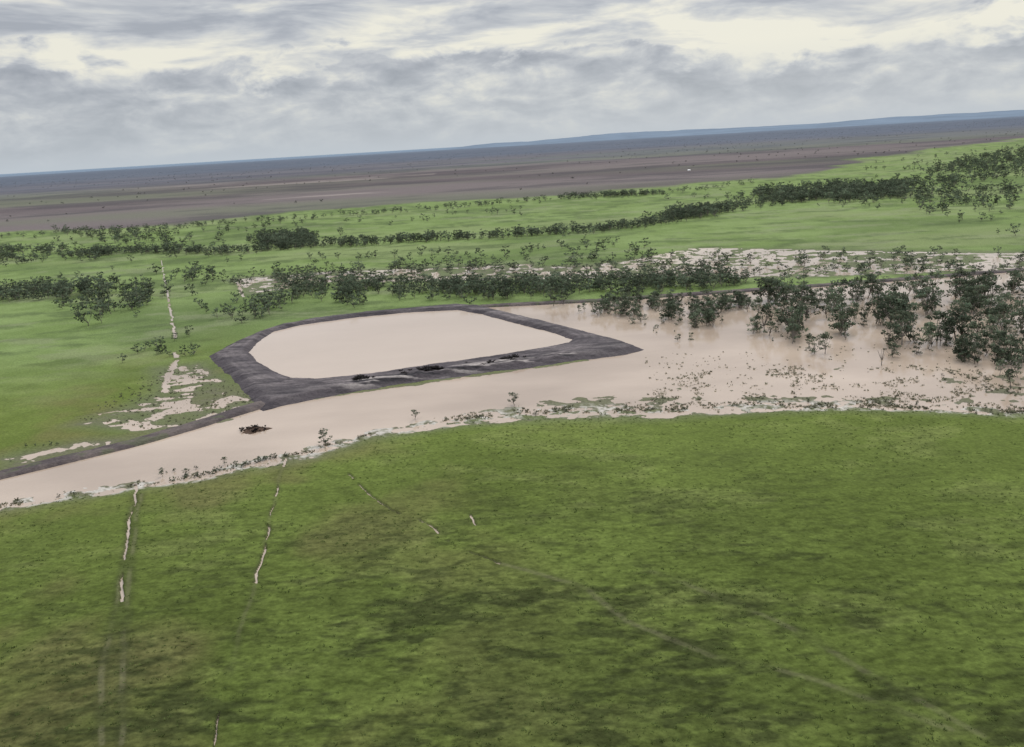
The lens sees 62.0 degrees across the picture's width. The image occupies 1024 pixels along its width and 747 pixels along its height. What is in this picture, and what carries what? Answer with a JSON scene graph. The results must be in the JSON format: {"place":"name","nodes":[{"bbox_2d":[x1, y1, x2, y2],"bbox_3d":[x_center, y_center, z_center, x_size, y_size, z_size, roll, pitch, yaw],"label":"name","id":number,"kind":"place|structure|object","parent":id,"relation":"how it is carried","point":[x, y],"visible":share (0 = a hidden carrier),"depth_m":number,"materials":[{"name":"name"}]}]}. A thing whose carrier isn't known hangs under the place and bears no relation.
{"place":"outdoors","nodes":[
{"label":"outdoors","id":0,"kind":"place"},
{"bbox_2d":[0,401,264,479],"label":"earth bank","id":1,"kind":"structure","parent":0,"point":[121,445],"depth_m":252.07,"materials":[{"name":"black soil"}]},
{"bbox_2d":[239,425,271,433],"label":"earth mound island","id":2,"kind":"structure","parent":0,"point":[252,429],"depth_m":258.98,"materials":[{"name":"black soil"}]},
{"bbox_2d":[249,310,571,378],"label":"dam water","id":3,"kind":"structure","parent":0,"point":[359,345],"depth_m":361.38,"materials":[{"name":"beige liquid"}]},
{"bbox_2d":[0,116,1023,746],"bbox_3d":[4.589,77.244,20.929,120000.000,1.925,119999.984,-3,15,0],"label":"ground","id":4,"kind":"structure","parent":0,"point":[62,370],"depth_m":186.98,"materials":[{"name":"green plant"}]},
{"bbox_2d":[318,428,332,443],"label":"gum tree","id":5,"kind":"object","parent":4,"relation":"on","point":[324,434],"visible":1,"depth_m":242.35,"materials":[{"name":"green plant"}]},
{"bbox_2d":[209,304,643,410],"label":"earth dam embankment","id":6,"kind":"structure","parent":4,"relation":"on","point":[253,378],"depth_m":319.56,"materials":[{"name":"black soil"}]},
{"bbox_2d":[351,354,525,379],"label":"dumped brush","id":7,"kind":"object","parent":6,"relation":"on","point":[427,368],"visible":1,"depth_m":311.12,"materials":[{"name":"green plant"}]},
{"bbox_2d":[0,144,1019,334],"bbox_3d":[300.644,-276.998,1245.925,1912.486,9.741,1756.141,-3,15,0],"label":"paddock trees","id":8,"kind":"object","parent":4,"relation":"on","point":[448,260],"visible":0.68,"depth_m":687.10,"materials":[{"name":"green plant"}]},
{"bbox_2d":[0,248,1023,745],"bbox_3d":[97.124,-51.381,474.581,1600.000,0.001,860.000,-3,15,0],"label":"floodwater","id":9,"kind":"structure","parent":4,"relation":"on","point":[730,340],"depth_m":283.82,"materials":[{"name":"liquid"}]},
{"bbox_2d":[0,146,1023,362],"bbox_3d":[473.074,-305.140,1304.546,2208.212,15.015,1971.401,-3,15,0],"label":"tree belt","id":10,"kind":"object","parent":4,"relation":"on","point":[835,189],"visible":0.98,"depth_m":577.23,"materials":[{"name":"green plant"}]},
{"bbox_2d":[0,407,1023,746],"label":"grass tussocks","id":11,"kind":"object","parent":4,"relation":"on","point":[552,583],"depth_m":161.50,"materials":[{"name":"green plant"}]},
{"bbox_2d":[0,251,1023,507],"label":"shore reeds","id":12,"kind":"object","parent":4,"relation":"on","point":[890,405],"visible":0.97,"depth_m":260.47,"materials":[{"name":"green plant"}]},
{"bbox_2d":[1,120,1022,220],"bbox_3d":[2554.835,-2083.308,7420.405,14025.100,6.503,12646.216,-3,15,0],"label":"distant trees","id":13,"kind":"object","parent":4,"relation":"on","point":[530,153],"visible":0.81,"depth_m":4298.10,"materials":[{"name":"green plant"}]},
{"bbox_2d":[508,392,518,404],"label":"gum tree","id":14,"kind":"object","parent":4,"relation":"on","point":[514,397],"visible":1,"depth_m":268.07,"materials":[{"name":"green plant"}]},
{"bbox_2d":[9,323,1019,497],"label":"shore shrubs","id":15,"kind":"object","parent":4,"relation":"on","point":[185,475],"visible":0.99,"depth_m":233.22,"materials":[{"name":"green plant"}]},
{"bbox_2d":[480,268,1023,307],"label":"earth bank","id":16,"kind":"structure","parent":4,"relation":"on","point":[673,294],"depth_m":434.35,"materials":[{"name":"black soil"}]},
{"bbox_2d":[544,265,1023,388],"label":"flooded gum trees","id":17,"kind":"object","parent":4,"relation":"on","point":[898,303],"visible":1,"depth_m":354.60,"materials":[{"name":"green plant"}]},
{"bbox_2d":[0,110,1023,176],"bbox_3d":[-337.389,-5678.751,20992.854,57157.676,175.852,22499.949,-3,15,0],"label":"distant hills","id":18,"kind":"structure","parent":0,"point":[875,121],"depth_m":21172.05,"materials":[{"name":"grey"}]},
{"bbox_2d":[0,0,1023,173],"label":"sky","id":19,"kind":"structure","parent":0,"point":[85,84],"materials":[{"name":"grey"}]}
]}

